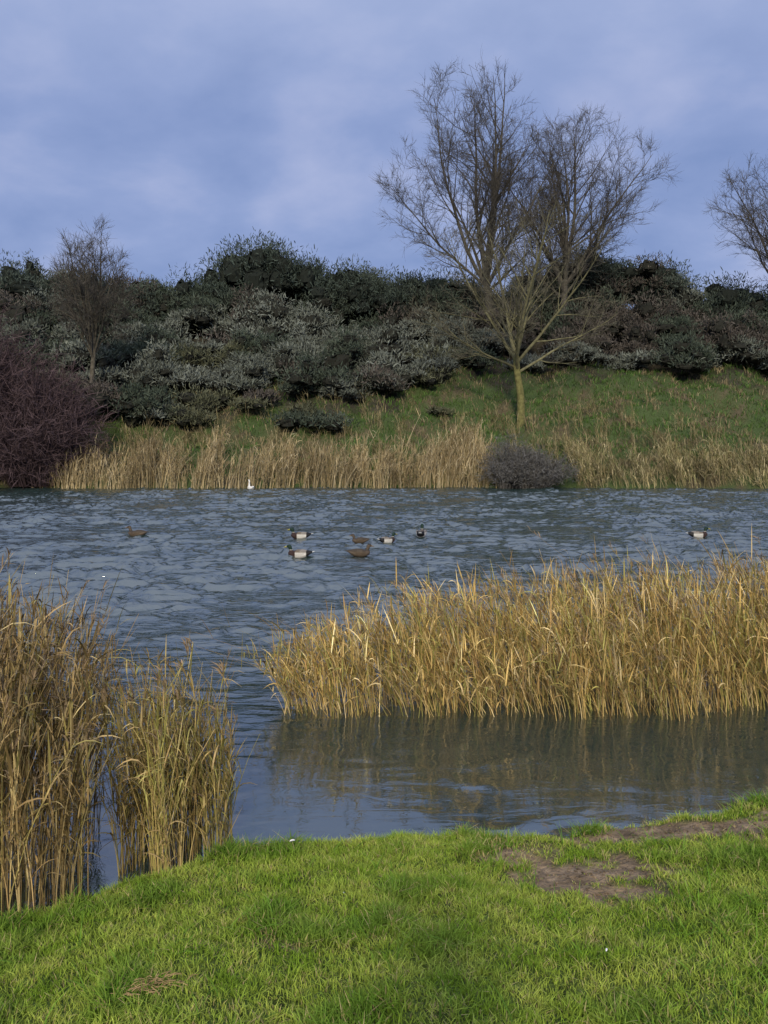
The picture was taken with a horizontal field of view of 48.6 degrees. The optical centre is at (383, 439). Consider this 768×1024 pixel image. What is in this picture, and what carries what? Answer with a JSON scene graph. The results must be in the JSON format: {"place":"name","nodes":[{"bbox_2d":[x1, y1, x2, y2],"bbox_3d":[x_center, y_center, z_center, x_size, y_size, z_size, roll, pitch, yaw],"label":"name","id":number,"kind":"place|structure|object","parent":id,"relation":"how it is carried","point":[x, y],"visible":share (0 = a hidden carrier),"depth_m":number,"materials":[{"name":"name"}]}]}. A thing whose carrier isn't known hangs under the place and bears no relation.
{"place":"outdoors","nodes":[
{"label":"outdoors","id":0,"kind":"place"},
{"bbox_2d":[0,486,767,918],"bbox_3d":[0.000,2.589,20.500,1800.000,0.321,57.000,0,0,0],"label":"water","id":1,"kind":"structure","parent":0,"point":[190,560],"depth_m":11.73,"materials":[{"name":"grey liquid"}]},
{"bbox_2d":[0,547,142,915],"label":"reed bed","id":2,"kind":"object","parent":1,"relation":"in","point":[19,724],"visible":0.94,"depth_m":4.90,"materials":[{"name":"beige plant"}]},
{"bbox_2d":[125,526,148,535],"bbox_3d":[-6.653,2.466,22.900,0.701,0.313,0.263,0,0,10],"label":"mallard duck","id":3,"kind":"object","parent":1,"relation":"on","point":[131,532],"visible":0.96,"depth_m":22.80},
{"bbox_2d":[36,635,259,877],"bbox_3d":[-1.391,1.934,5.380,1.186,1.432,1.443,0,0,16],"label":"reed bed","id":4,"kind":"object","parent":1,"relation":"in","point":[154,800],"visible":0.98,"depth_m":5.23,"materials":[{"name":"beige plant"}]},
{"bbox_2d":[285,544,314,558],"bbox_3d":[-1.873,2.466,18.800,0.701,0.313,0.263,0,0,2],"label":"mallard duck","id":5,"kind":"object","parent":1,"relation":"on","point":[300,553],"visible":1,"depth_m":18.71},
{"bbox_2d":[288,528,313,538],"bbox_3d":[-2.203,2.466,22.400,0.701,0.313,0.263,0,0,0],"label":"mallard duck","id":6,"kind":"object","parent":1,"relation":"on","point":[300,535],"visible":1,"depth_m":22.32},
{"bbox_2d":[345,544,373,556],"bbox_3d":[-0.547,2.471,19.000,0.668,0.298,0.250,0,0,-5],"label":"mallard duck","id":7,"kind":"object","parent":1,"relation":"on","point":[358,552],"visible":1,"depth_m":18.92},
{"bbox_2d":[350,534,370,542],"bbox_3d":[-0.602,2.488,21.400,0.568,0.254,0.213,0,0,-5],"label":"mallard duck","id":8,"kind":"object","parent":1,"relation":"on","point":[359,540],"visible":0.92,"depth_m":21.33},
{"bbox_2d":[378,532,395,542],"bbox_3d":[0.082,2.477,21.401,0.635,0.284,0.238,0,0,-35],"label":"mallard duck","id":9,"kind":"object","parent":1,"relation":"on","point":[391,539],"visible":0.98,"depth_m":21.31},
{"bbox_2d":[416,524,426,537],"bbox_3d":[1.000,2.449,22.803,0.300,0.358,0.802,0,0,8],"label":"mallard duck","id":10,"kind":"object","parent":1,"relation":"on","point":[421,532],"visible":0.92,"depth_m":22.65},
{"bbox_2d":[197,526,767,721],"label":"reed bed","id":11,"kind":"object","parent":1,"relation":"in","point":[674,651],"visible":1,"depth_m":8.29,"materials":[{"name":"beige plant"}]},
{"bbox_2d":[686,527,708,537],"bbox_3d":[8.353,2.466,22.600,0.701,0.313,0.263,0,0,-5],"label":"mallard duck","id":12,"kind":"object","parent":1,"relation":"on","point":[696,534],"visible":0.94,"depth_m":22.51},
{"bbox_2d":[0,310,767,1023],"bbox_3d":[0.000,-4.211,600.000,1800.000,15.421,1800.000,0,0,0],"label":"ground","id":13,"kind":"structure","parent":0,"point":[632,862],"depth_m":5.43,"materials":[{"name":"green plant"}]},
{"bbox_2d":[0,295,122,487],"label":"bramble thicket","id":14,"kind":"object","parent":13,"relation":"on","point":[39,431],"visible":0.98,"depth_m":45.17,"materials":[{"name":"plant"}]},
{"bbox_2d":[42,214,138,418],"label":"bare tree","id":15,"kind":"object","parent":13,"relation":"on","point":[92,319],"visible":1,"depth_m":54.14,"materials":[{"name":"brown plant"}]},
{"bbox_2d":[33,409,499,488],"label":"reed bed","id":16,"kind":"object","parent":13,"relation":"on","point":[208,472],"visible":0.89,"depth_m":46.17,"materials":[{"name":"beige plant"}]},
{"bbox_2d":[0,788,767,1023],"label":"grass","id":17,"kind":"structure","parent":13,"relation":"on","point":[18,942],"depth_m":3.84,"materials":[{"name":"green plant"}]},
{"bbox_2d":[95,970,197,1008],"bbox_3d":[-0.916,2.114,3.281,0.386,0.079,0.162,0,0,-24],"label":"dry straw","id":18,"kind":"object","parent":17,"relation":"on","point":[137,987],"visible":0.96,"depth_m":3.29,"materials":[{"name":"plant"}]},
{"bbox_2d":[0,226,767,430],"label":"buckthorn shrubs","id":19,"kind":"object","parent":13,"relation":"on","point":[252,308],"visible":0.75,"depth_m":65.65,"materials":[{"name":"green plant"}]},
{"bbox_2d":[0,356,767,487],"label":"slope grass","id":20,"kind":"structure","parent":13,"relation":"on","point":[628,373],"depth_m":54.17,"materials":[{"name":"green plant"}]},
{"bbox_2d":[43,333,767,427],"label":"shrubs","id":21,"kind":"object","parent":13,"relation":"on","point":[429,371],"visible":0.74,"depth_m":56.45,"materials":[{"name":"green plant"}]},
{"bbox_2d":[94,382,725,466],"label":"tall grass","id":22,"kind":"structure","parent":13,"relation":"on","point":[375,448],"depth_m":50.81,"materials":[{"name":"green plant"}]},
{"bbox_2d":[369,46,562,332],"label":"bare tree","id":23,"kind":"object","parent":13,"relation":"on","point":[494,183],"visible":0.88,"depth_m":64.82,"materials":[{"name":"brown plant"}]},
{"bbox_2d":[401,187,637,427],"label":"bare tree","id":24,"kind":"object","parent":13,"relation":"on","point":[521,317],"visible":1,"depth_m":53.77,"materials":[{"name":"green plant"}]},
{"bbox_2d":[475,429,582,488],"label":"willow bush","id":25,"kind":"object","parent":13,"relation":"on","point":[525,470],"visible":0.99,"depth_m":45.21,"materials":[{"name":"grey plant"}]},
{"bbox_2d":[488,101,680,317],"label":"bare tree","id":26,"kind":"object","parent":13,"relation":"on","point":[564,235],"visible":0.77,"depth_m":67.28,"materials":[{"name":"brown plant"}]},
{"bbox_2d":[487,814,767,900],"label":"soil clods","id":27,"kind":"object","parent":13,"relation":"on","point":[603,874],"visible":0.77,"depth_m":4.73,"materials":[{"name":"brown soil"}]},
{"bbox_2d":[550,418,767,488],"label":"tall grass","id":28,"kind":"structure","parent":13,"relation":"on","point":[729,457],"depth_m":46.28,"materials":[{"name":"beige plant"}]},
{"bbox_2d":[702,151,767,286],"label":"bare tree","id":29,"kind":"object","parent":13,"relation":"on","point":[749,219],"visible":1,"depth_m":68.16,"materials":[{"name":"brown plant"}]},
{"bbox_2d":[0,0,767,307],"label":"sky","id":30,"kind":"structure","parent":0,"point":[187,125],"materials":[{"name":"blue"}]}
]}

